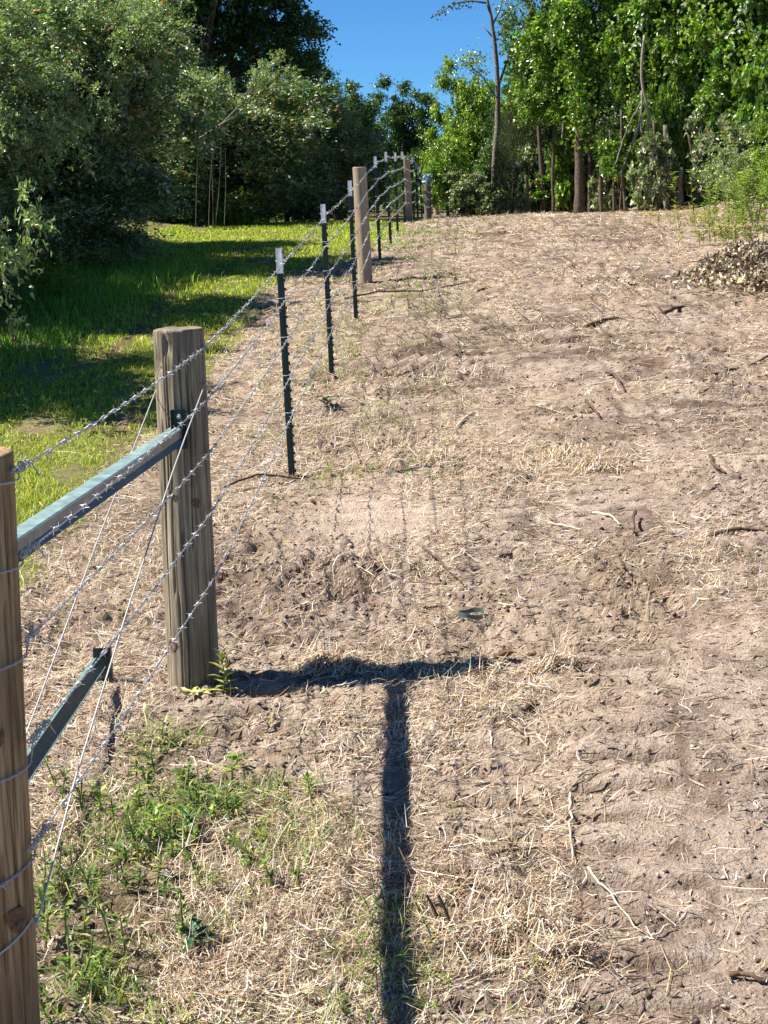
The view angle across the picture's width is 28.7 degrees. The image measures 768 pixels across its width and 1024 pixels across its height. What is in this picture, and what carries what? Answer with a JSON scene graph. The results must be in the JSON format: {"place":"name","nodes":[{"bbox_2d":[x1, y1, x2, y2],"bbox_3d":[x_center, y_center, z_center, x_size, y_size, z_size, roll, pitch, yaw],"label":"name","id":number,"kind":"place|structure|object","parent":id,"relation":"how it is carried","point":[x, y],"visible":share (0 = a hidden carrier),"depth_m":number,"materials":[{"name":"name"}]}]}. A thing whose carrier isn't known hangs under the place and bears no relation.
{"place":"outdoors","nodes":[
{"label":"outdoors","id":0,"kind":"place"},
{"bbox_2d":[0,217,431,632],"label":"mown grass","id":1,"kind":"structure","parent":0,"point":[262,228],"depth_m":13.99,"materials":[{"name":"plant"}]},
{"bbox_2d":[0,185,767,1023],"bbox_3d":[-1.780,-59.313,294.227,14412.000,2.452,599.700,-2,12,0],"label":"ground","id":2,"kind":"structure","parent":0,"point":[682,761],"depth_m":6.28,"materials":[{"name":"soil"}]},
{"bbox_2d":[0,92,25,276],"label":"olive bush","id":3,"kind":"object","parent":2,"relation":"on","point":[3,110],"visible":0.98,"depth_m":12.26,"materials":[{"name":"green plant"}]},
{"bbox_2d":[0,446,39,1023],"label":"wooden post","id":4,"kind":"object","parent":2,"relation":"on","point":[19,994],"visible":1,"depth_m":3.31,"materials":[{"name":"beige wood"}]},
{"bbox_2d":[0,382,207,953],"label":"brace wire","id":5,"kind":"object","parent":4,"relation":"attached to","point":[33,916],"visible":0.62,"depth_m":3.98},
{"bbox_2d":[0,191,431,782],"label":"barbed wire","id":6,"kind":"object","parent":4,"relation":"attached to","point":[34,737],"visible":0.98,"depth_m":4.56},
{"bbox_2d":[0,166,431,573],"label":"barbed wire","id":7,"kind":"object","parent":4,"relation":"attached to","point":[29,547],"visible":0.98,"depth_m":4.60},
{"bbox_2d":[0,179,431,670],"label":"barbed wire","id":8,"kind":"object","parent":4,"relation":"attached to","point":[32,632],"visible":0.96,"depth_m":4.75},
{"bbox_2d":[0,155,431,484],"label":"barbed wire","id":9,"kind":"object","parent":4,"relation":"attached to","point":[25,465],"visible":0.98,"depth_m":4.50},
{"bbox_2d":[0,201,433,889],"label":"barbed wire","id":10,"kind":"object","parent":4,"relation":"attached to","point":[48,827],"visible":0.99,"depth_m":4.68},
{"bbox_2d":[0,177,62,351],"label":"olive sapling","id":11,"kind":"object","parent":2,"relation":"on","point":[33,219],"visible":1,"depth_m":10.07,"materials":[{"name":"green plant"}]},
{"bbox_2d":[0,231,84,321],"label":"leafy weeds","id":12,"kind":"object","parent":2,"relation":"on","point":[15,281],"visible":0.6,"depth_m":14.21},
{"bbox_2d":[21,241,79,301],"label":"leafy weeds","id":13,"kind":"object","parent":2,"relation":"on","point":[65,282],"visible":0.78,"depth_m":15.11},
{"bbox_2d":[0,0,120,303],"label":"olive bush","id":14,"kind":"object","parent":2,"relation":"on","point":[50,131],"visible":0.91,"depth_m":14.35,"materials":[{"name":"green plant"}]},
{"bbox_2d":[27,658,105,782],"bbox_3d":[-1.083,0.714,4.893,0.049,0.061,1.554,-2,12,1],"label":"brace","id":15,"kind":"object","parent":2,"relation":"on","point":[46,741],"visible":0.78,"depth_m":5.01,"materials":[{"name":"green paint"}]},
{"bbox_2d":[43,757,145,841],"bbox_3d":[-0.886,0.875,4.700,0.566,0.150,0.203,10,16,44],"label":"weed patch","id":16,"kind":"object","parent":2,"relation":"on","point":[98,792],"visible":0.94,"depth_m":4.68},
{"bbox_2d":[93,646,113,682],"bbox_3d":[-1.065,0.676,5.723,0.066,0.335,0.030,-2,12,0],"label":"ground stake","id":17,"kind":"object","parent":2,"relation":"on","point":[104,661],"visible":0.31,"depth_m":5.69,"materials":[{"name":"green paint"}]},
{"bbox_2d":[30,12,178,245],"bbox_3d":[-4.522,-5.218,20.726,3.474,3.482,3.275,-2,12,0],"label":"olive bush","id":18,"kind":"object","parent":2,"relation":"on","point":[112,217],"depth_m":21.18,"materials":[{"name":"green plant"}]},
{"bbox_2d":[35,848,193,982],"bbox_3d":[-0.805,1.065,3.945,0.508,0.160,0.399,4,13,26],"label":"weed patch","id":19,"kind":"object","parent":2,"relation":"on","point":[44,921],"visible":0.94,"depth_m":3.94,"materials":[{"name":"plant"}]},
{"bbox_2d":[47,811,198,895],"bbox_3d":[-0.727,0.972,4.421,0.360,0.140,0.406,7,14,36],"label":"weed patch","id":20,"kind":"object","parent":2,"relation":"on","point":[138,877],"visible":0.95,"depth_m":4.40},
{"bbox_2d":[0,0,249,267],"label":"olive bush","id":21,"kind":"object","parent":2,"relation":"on","point":[128,58],"visible":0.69,"depth_m":17.36,"materials":[{"name":"green plant"}]},
{"bbox_2d":[36,0,218,219],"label":"olive bush","id":22,"kind":"object","parent":2,"relation":"on","point":[208,59],"visible":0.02,"depth_m":30.27,"materials":[{"name":"green plant"}]},
{"bbox_2d":[0,189,290,387],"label":"tall grass","id":23,"kind":"structure","parent":2,"relation":"on","point":[97,297],"depth_m":15.10,"materials":[{"name":"plant"}]},
{"bbox_2d":[139,796,166,837],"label":"green weed","id":24,"kind":"object","parent":2,"relation":"on","point":[154,807],"visible":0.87,"depth_m":4.57,"materials":[{"name":"green plant"}]},
{"bbox_2d":[150,712,173,743],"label":"green weed","id":25,"kind":"object","parent":2,"relation":"on","point":[161,726],"visible":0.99,"depth_m":5.19,"materials":[{"name":"green plant"}]},
{"bbox_2d":[153,326,219,693],"bbox_3d":[-0.740,0.113,5.623,0.214,1.603,0.200,-2,12,0],"label":"wooden post","id":26,"kind":"object","parent":2,"relation":"on","point":[186,511],"visible":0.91,"depth_m":5.53,"materials":[{"name":"brown wood"}]},
{"bbox_2d":[17,427,185,561],"bbox_3d":[-0.833,-0.072,4.418,0.058,0.060,2.082,-1,12,5],"label":"brace rail","id":27,"kind":"object","parent":26,"relation":"attached to","point":[36,527],"visible":0.91,"depth_m":4.28,"materials":[{"name":"metal"}]},
{"bbox_2d":[170,409,188,449],"bbox_3d":[-0.737,-0.296,5.401,0.057,0.144,0.042,-2,12,0],"label":"brace bracket","id":28,"kind":"object","parent":26,"relation":"attached to","point":[177,416],"visible":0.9,"depth_m":5.41,"materials":[{"name":"metal"}]},
{"bbox_2d":[125,749,249,803],"bbox_3d":[-0.692,0.843,4.933,0.445,0.093,0.284,-10,14,-36],"label":"weed patch","id":29,"kind":"object","parent":2,"relation":"on","point":[181,772],"visible":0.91,"depth_m":4.92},
{"bbox_2d":[175,914,216,953],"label":"green weed","id":30,"kind":"object","parent":2,"relation":"on","point":[184,929],"visible":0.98,"depth_m":3.99,"materials":[{"name":"green plant"}]},
{"bbox_2d":[100,0,340,99],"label":"oak tree","id":31,"kind":"object","parent":2,"relation":"on","point":[233,27],"visible":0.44,"depth_m":31.42,"materials":[{"name":"green plant"}]},
{"bbox_2d":[204,645,241,694],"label":"yellow weed","id":32,"kind":"object","parent":2,"relation":"on","point":[221,656],"visible":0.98,"depth_m":5.60,"materials":[{"name":"green plant"}]},
{"bbox_2d":[193,185,263,225],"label":"leafy weeds","id":33,"kind":"object","parent":2,"relation":"on","point":[236,216],"visible":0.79,"depth_m":27.60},
{"bbox_2d":[151,821,307,895],"bbox_3d":[-0.430,0.994,4.365,0.436,0.099,0.434,-2,12,0],"label":"weed patch","id":34,"kind":"object","parent":2,"relation":"on","point":[295,870],"visible":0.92,"depth_m":4.31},
{"bbox_2d":[106,49,354,226],"bbox_3d":[-3.383,-7.027,28.364,5.762,3.761,5.893,-2,12,0],"label":"olive bush","id":35,"kind":"object","parent":2,"relation":"on","point":[272,155],"visible":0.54,"depth_m":27.67,"materials":[{"name":"green plant"}]},
{"bbox_2d":[178,765,319,818],"bbox_3d":[-0.436,0.870,4.757,0.452,0.125,0.247,-7,13,-22],"label":"weed patch","id":36,"kind":"object","parent":2,"relation":"on","point":[225,798],"visible":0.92,"depth_m":4.70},
{"bbox_2d":[275,248,295,476],"bbox_3d":[-0.546,-0.696,8.558,0.065,1.598,0.057,-3,12,0],"label":"steel post","id":37,"kind":"object","parent":2,"relation":"on","point":[284,335],"visible":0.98,"depth_m":8.52,"materials":[{"name":"metal"}]},
{"bbox_2d":[242,67,392,223],"bbox_3d":[-1.927,-7.591,32.126,4.352,3.668,3.936,2,12,16],"label":"olive bush","id":38,"kind":"object","parent":2,"relation":"on","point":[345,145],"visible":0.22,"depth_m":31.45,"materials":[{"name":"green plant"}]},
{"bbox_2d":[260,630,379,679],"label":"straw tuft","id":39,"kind":"object","parent":2,"relation":"on","point":[314,664],"visible":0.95,"depth_m":5.79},
{"bbox_2d":[30,214,612,1023],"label":"weedy grass","id":40,"kind":"structure","parent":2,"relation":"on","point":[110,986],"depth_m":4.42,"materials":[{"name":"plant"}]},
{"bbox_2d":[320,204,334,373],"bbox_3d":[-0.410,-1.510,11.261,0.065,1.572,0.057,-3,12,0],"label":"steel post","id":41,"kind":"object","parent":2,"relation":"on","point":[326,270],"visible":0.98,"depth_m":11.23,"materials":[{"name":"metal"}]},
{"bbox_2d":[347,180,358,319],"bbox_3d":[-0.269,-2.225,13.657,0.065,1.550,0.057,-2,12,0],"label":"steel post","id":42,"kind":"object","parent":2,"relation":"on","point":[353,245],"visible":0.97,"depth_m":13.62,"materials":[{"name":"metal"}]},
{"bbox_2d":[306,64,406,219],"bbox_3d":[-0.919,-9.338,38.033,3.117,4.094,2.744,-2,12,0],"label":"oak tree","id":43,"kind":"object","parent":2,"relation":"on","point":[371,111],"visible":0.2,"depth_m":37.70,"materials":[{"name":"green plant"}]},
{"bbox_2d":[281,636,431,683],"bbox_3d":[-0.110,0.563,5.746,0.604,0.159,0.369,-2,12,0],"label":"straw tuft","id":44,"kind":"object","parent":2,"relation":"on","point":[356,660],"visible":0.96,"depth_m":5.76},
{"bbox_2d":[353,167,372,283],"bbox_3d":[-0.221,-2.945,16.034,0.182,1.452,0.158,-2,12,0],"label":"wooden post","id":45,"kind":"object","parent":2,"relation":"on","point":[360,191],"visible":0.84,"depth_m":15.95,"materials":[{"name":"brown wood"}]},
{"bbox_2d":[341,147,392,217],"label":"shadowed bush","id":46,"kind":"object","parent":2,"relation":"on","point":[373,201],"visible":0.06,"depth_m":43.99,"materials":[{"name":"green plant"}]},
{"bbox_2d":[373,156,381,260],"bbox_3d":[-0.065,-3.573,18.404,0.065,1.543,0.057,-3,12,0],"label":"steel post","id":47,"kind":"object","parent":2,"relation":"on","point":[377,210],"visible":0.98,"depth_m":18.38,"materials":[{"name":"metal"}]},
{"bbox_2d":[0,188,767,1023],"bbox_3d":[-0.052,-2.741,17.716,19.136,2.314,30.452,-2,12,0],"label":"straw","id":48,"kind":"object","parent":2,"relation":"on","point":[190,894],"visible":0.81,"depth_m":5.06,"materials":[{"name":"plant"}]},
{"bbox_2d":[384,152,391,243],"bbox_3d":[0.073,-4.204,20.777,0.065,1.532,0.057,-3,12,0],"label":"steel post","id":49,"kind":"object","parent":2,"relation":"on","point":[388,193],"visible":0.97,"depth_m":20.74,"materials":[{"name":"metal"}]},
{"bbox_2d":[20,257,767,1023],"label":"dirt clods","id":50,"kind":"object","parent":2,"relation":"on","point":[526,625],"visible":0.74,"depth_m":5.81,"materials":[{"name":"soil"}]},
{"bbox_2d":[394,153,398,230],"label":"steel post","id":51,"kind":"object","parent":2,"relation":"on","point":[396,194],"visible":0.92,"depth_m":23.67,"materials":[{"name":"metal"}]},
{"bbox_2d":[344,282,464,298],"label":"twig","id":52,"kind":"object","parent":2,"relation":"on","point":[400,291],"visible":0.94,"depth_m":14.92,"materials":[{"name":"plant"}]},
{"bbox_2d":[403,157,412,221],"bbox_3d":[0.439,-5.924,28.086,0.188,1.415,0.164,-2,12,0],"label":"wooden post","id":53,"kind":"object","parent":2,"relation":"on","point":[408,196],"visible":0.62,"depth_m":28.00,"materials":[{"name":"brown wood"}]},
{"bbox_2d":[366,73,451,212],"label":"oak tree","id":54,"kind":"object","parent":2,"relation":"on","point":[399,116],"visible":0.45,"depth_m":49.83,"materials":[{"name":"green plant"}]},
{"bbox_2d":[384,140,443,213],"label":"shadowed bush","id":55,"kind":"object","parent":2,"relation":"on","point":[416,152],"visible":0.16,"depth_m":48.42,"materials":[{"name":"green plant"}]},
{"bbox_2d":[424,177,430,218],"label":"wooden post","id":56,"kind":"object","parent":2,"relation":"on","point":[427,203],"visible":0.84,"depth_m":36.95,"materials":[{"name":"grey wood"}]},
{"bbox_2d":[390,447,487,466],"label":"straw tuft","id":57,"kind":"object","parent":2,"relation":"on","point":[439,454],"visible":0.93,"depth_m":8.78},
{"bbox_2d":[411,135,484,215],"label":"leafy bush","id":58,"kind":"object","parent":2,"relation":"on","point":[436,170],"visible":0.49,"depth_m":40.65,"materials":[{"name":"green plant"}]},
{"bbox_2d":[171,1,739,210],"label":"wood","id":59,"kind":"object","parent":2,"relation":"on","point":[505,91],"depth_m":60.82,"materials":[{"name":"green plant"}]},
{"bbox_2d":[418,54,506,212],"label":"leafy tree","id":60,"kind":"object","parent":2,"relation":"on","point":[466,138],"visible":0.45,"depth_m":43.27,"materials":[{"name":"green plant"}]},
{"bbox_2d":[442,168,488,216],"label":"understory shrub","id":61,"kind":"object","parent":2,"relation":"on","point":[466,195],"visible":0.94,"depth_m":37.52,"materials":[{"name":"green plant"}]},
{"bbox_2d":[457,607,483,619],"bbox_3d":[0.355,0.417,6.146,0.108,0.031,0.096,-2,12,0],"label":"strap loop","id":62,"kind":"object","parent":2,"relation":"on","point":[464,613],"visible":1,"depth_m":6.12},
{"bbox_2d":[431,637,530,678],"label":"straw tuft","id":63,"kind":"object","parent":2,"relation":"on","point":[487,663],"visible":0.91,"depth_m":5.61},
{"bbox_2d":[431,0,540,214],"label":"slender tree","id":64,"kind":"object","parent":2,"relation":"on","point":[507,63],"visible":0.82,"depth_m":35.11,"materials":[{"name":"green plant"}]},
{"bbox_2d":[455,878,522,912],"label":"twig","id":65,"kind":"object","parent":2,"relation":"on","point":[458,880],"visible":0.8,"depth_m":4.13,"materials":[{"name":"wood"}]},
{"bbox_2d":[470,104,511,213],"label":"shadowed bush","id":66,"kind":"object","parent":2,"relation":"on","point":[485,154],"visible":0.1,"depth_m":39.07,"materials":[{"name":"green plant"}]},
{"bbox_2d":[479,182,516,215],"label":"understory shrub","id":67,"kind":"object","parent":2,"relation":"on","point":[485,186],"visible":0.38,"depth_m":35.59,"materials":[{"name":"green plant"}]},
{"bbox_2d":[478,49,564,215],"bbox_3d":[3.105,-8.127,32.565,2.290,3.816,1.877,-9,14,-33],"label":"cedar tree","id":68,"kind":"object","parent":2,"relation":"on","point":[522,137],"visible":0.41,"depth_m":32.38,"materials":[{"name":"green plant"}]},
{"bbox_2d":[497,3,560,214],"bbox_3d":[3.659,-9.828,36.786,2.181,5.294,1.787,-9,13,-30],"label":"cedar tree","id":69,"kind":"object","parent":2,"relation":"on","point":[531,14],"visible":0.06,"depth_m":36.40,"materials":[{"name":"green plant"}]},
{"bbox_2d":[425,889,638,966],"bbox_3d":[0.390,1.075,3.946,0.524,0.142,0.335,4,13,25],"label":"straw tuft","id":70,"kind":"object","parent":2,"relation":"on","point":[526,918],"visible":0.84,"depth_m":3.93,"materials":[{"name":"plant"}]},
{"bbox_2d":[512,143,551,213],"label":"understory shrub","id":71,"kind":"object","parent":2,"relation":"on","point":[527,158],"visible":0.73,"depth_m":31.60,"materials":[{"name":"green plant"}]},
{"bbox_2d":[389,205,681,347],"bbox_3d":[1.929,-4.002,22.358,4.941,1.072,21.342,1,12,11],"label":"stubble","id":72,"kind":"object","parent":2,"relation":"on","point":[639,242],"visible":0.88,"depth_m":15.15,"materials":[{"name":"plant"}]},
{"bbox_2d":[536,119,545,212],"bbox_3d":[3.268,-7.313,31.193,0.221,2.435,0.139,-2,12,0],"label":"young trunk","id":73,"kind":"object","parent":2,"relation":"on","point":[542,185],"visible":0.71,"depth_m":31.17,"materials":[{"name":"brown plant"}]},
{"bbox_2d":[490,0,613,210],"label":"woodland tree","id":74,"kind":"object","parent":2,"relation":"on","point":[545,7],"visible":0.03,"depth_m":38.96,"materials":[{"name":"green plant"}]},
{"bbox_2d":[509,627,596,681],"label":"straw tuft","id":75,"kind":"object","parent":2,"relation":"on","point":[550,661],"visible":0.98,"depth_m":5.59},
{"bbox_2d":[532,169,573,212],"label":"understory shrub","id":76,"kind":"object","parent":2,"relation":"on","point":[545,179],"visible":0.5,"depth_m":31.31,"materials":[{"name":"green plant"}]},
{"bbox_2d":[551,124,554,212],"bbox_3d":[3.414,-6.900,30.256,0.094,1.953,0.079,-8,13,-29],"label":"young trunk","id":77,"kind":"object","parent":2,"relation":"on","point":[552,175],"visible":0.86,"depth_m":30.24,"materials":[{"name":"brown plant"}]},
{"bbox_2d":[491,437,627,465],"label":"straw tuft","id":78,"kind":"object","parent":2,"relation":"on","point":[565,448],"visible":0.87,"depth_m":8.62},
{"bbox_2d":[544,123,587,212],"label":"understory shrub","id":79,"kind":"object","parent":2,"relation":"on","point":[564,184],"visible":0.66,"depth_m":30.70,"materials":[{"name":"green plant"}]},
{"bbox_2d":[488,906,650,993],"bbox_3d":[0.466,1.099,3.807,0.410,0.143,0.288,0,12,8],"label":"straw tuft","id":80,"kind":"object","parent":2,"relation":"on","point":[548,954],"visible":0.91,"depth_m":3.81,"materials":[{"name":"plant"}]},
{"bbox_2d":[500,0,657,212],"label":"woodland tree","id":81,"kind":"object","parent":2,"relation":"on","point":[572,39],"visible":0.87,"depth_m":29.50,"materials":[{"name":"green plant"}]},
{"bbox_2d":[552,61,608,212],"bbox_3d":[3.795,-7.144,28.936,0.880,2.981,0.870,-6,12,-22],"label":"broken tree","id":82,"kind":"object","parent":2,"relation":"on","point":[579,104],"visible":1,"depth_m":28.90,"materials":[{"name":"green plant"}]},
{"bbox_2d":[547,446,650,479],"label":"straw tuft","id":83,"kind":"object","parent":2,"relation":"on","point":[594,462],"visible":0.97,"depth_m":8.32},
{"bbox_2d":[599,115,605,211],"bbox_3d":[4.206,-6.629,28.884,0.142,1.972,0.099,-2,12,0],"label":"young trunk","id":84,"kind":"object","parent":2,"relation":"on","point":[601,178],"visible":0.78,"depth_m":28.90,"materials":[{"name":"brown plant"}]},
{"bbox_2d":[586,150,632,211],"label":"understory shrub","id":85,"kind":"object","parent":2,"relation":"on","point":[593,183],"visible":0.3,"depth_m":29.82,"materials":[{"name":"green plant"}]},
{"bbox_2d":[587,866,642,931],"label":"twig","id":86,"kind":"object","parent":2,"relation":"on","point":[602,884],"visible":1,"depth_m":4.08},
{"bbox_2d":[596,131,644,210],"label":"understory shrub","id":87,"kind":"object","parent":2,"relation":"on","point":[605,162],"visible":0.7,"depth_m":28.41,"materials":[{"name":"green plant"}]},
{"bbox_2d":[620,110,627,210],"bbox_3d":[4.560,-6.595,28.480,0.155,2.016,0.088,-2,12,0],"label":"young trunk","id":88,"kind":"object","parent":2,"relation":"on","point":[622,176],"visible":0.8,"depth_m":28.52,"materials":[{"name":"brown plant"}]},
{"bbox_2d":[593,89,699,210],"bbox_3d":[5.898,-7.776,32.388,2.419,2.628,3.697,9,15,41],"label":"shadowed bush","id":89,"kind":"object","parent":2,"relation":"on","point":[614,127],"visible":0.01,"depth_m":31.90,"materials":[{"name":"green plant"}]},
{"bbox_2d":[557,17,742,163],"bbox_3d":[6.198,-10.663,35.630,5.317,6.512,3.984,5,14,32],"label":"woodland tree","id":90,"kind":"object","parent":2,"relation":"on","point":[615,105],"visible":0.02,"depth_m":35.77,"materials":[{"name":"green plant"}]},
{"bbox_2d":[623,130,682,211],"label":"understory shrub","id":91,"kind":"object","parent":2,"relation":"on","point":[659,187],"visible":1,"depth_m":27.43,"materials":[{"name":"green plant"}]},
{"bbox_2d":[585,0,744,152],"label":"woodland tree","id":92,"kind":"object","parent":2,"relation":"on","point":[663,50],"visible":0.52,"depth_m":28.41,"materials":[{"name":"green plant"}]},
{"bbox_2d":[614,35,650,189],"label":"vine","id":93,"kind":"object","parent":92,"relation":"hanging from","point":[643,94],"visible":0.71,"depth_m":27.95,"materials":[{"name":"grey plant"}]},
{"bbox_2d":[637,58,694,209],"bbox_3d":[5.315,-6.971,28.452,1.108,3.094,0.867,-6,12,-19],"label":"understory shrub","id":94,"kind":"object","parent":2,"relation":"on","point":[667,105],"visible":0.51,"depth_m":28.17,"materials":[{"name":"green plant"}]},
{"bbox_2d":[676,167,683,208],"bbox_3d":[5.456,-5.888,27.610,0.153,0.891,0.149,-2,12,0],"label":"bare trunk","id":95,"kind":"object","parent":2,"relation":"on","point":[679,196],"visible":0.74,"depth_m":27.56,"materials":[{"name":"brown plant"}]},
{"bbox_2d":[616,237,767,291],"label":"brush pile","id":96,"kind":"object","parent":2,"relation":"on","point":[745,258],"visible":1,"depth_m":14.63,"materials":[{"name":"plant"}]},
{"bbox_2d":[640,201,750,226],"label":"bank weeds","id":97,"kind":"object","parent":2,"relation":"on","point":[694,216],"visible":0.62,"depth_m":22.22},
{"bbox_2d":[683,108,738,206],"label":"understory shrub","id":98,"kind":"object","parent":2,"relation":"on","point":[702,143],"visible":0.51,"depth_m":27.25,"materials":[{"name":"green plant"}]},
{"bbox_2d":[667,0,767,153],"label":"woodland tree","id":99,"kind":"object","parent":2,"relation":"on","point":[726,47],"visible":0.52,"depth_m":27.17,"materials":[{"name":"green plant"}]},
{"bbox_2d":[669,165,767,230],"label":"bank weeds","id":100,"kind":"object","parent":2,"relation":"on","point":[742,203],"visible":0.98,"depth_m":20.58,"materials":[{"name":"plant"}]},
{"bbox_2d":[671,216,767,245],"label":"bank weeds","id":101,"kind":"object","parent":2,"relation":"on","point":[725,236],"visible":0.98,"depth_m":18.45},
{"bbox_2d":[695,131,767,203],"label":"understory shrub","id":102,"kind":"object","parent":2,"relation":"on","point":[745,160],"visible":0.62,"depth_m":25.48,"materials":[{"name":"green plant"}]},
{"bbox_2d":[706,119,763,198],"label":"understory shrub","id":103,"kind":"object","parent":2,"relation":"on","point":[734,129],"visible":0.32,"depth_m":26.10,"materials":[{"name":"green plant"}]},
{"bbox_2d":[709,526,767,537],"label":"twig","id":104,"kind":"object","parent":2,"relation":"on","point":[731,530],"visible":0.98,"depth_m":6.95,"materials":[{"name":"wood"}]},
{"bbox_2d":[729,971,765,984],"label":"twig","id":105,"kind":"object","parent":2,"relation":"on","point":[744,974],"visible":1,"depth_m":3.71,"materials":[{"name":"wood"}]},
{"bbox_2d":[730,46,767,196],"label":"understory shrub","id":106,"kind":"object","parent":2,"relation":"on","point":[753,75],"visible":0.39,"depth_m":26.14,"materials":[{"name":"green plant"}]},
{"bbox_2d":[740,107,767,196],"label":"understory shrub","id":107,"kind":"object","parent":2,"relation":"on","point":[763,122],"visible":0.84,"depth_m":24.61,"materials":[{"name":"green plant"}]},
{"bbox_2d":[177,0,596,209],"label":"sky","id":108,"kind":"structure","parent":0,"point":[399,39],"materials":[{"name":"blue"}]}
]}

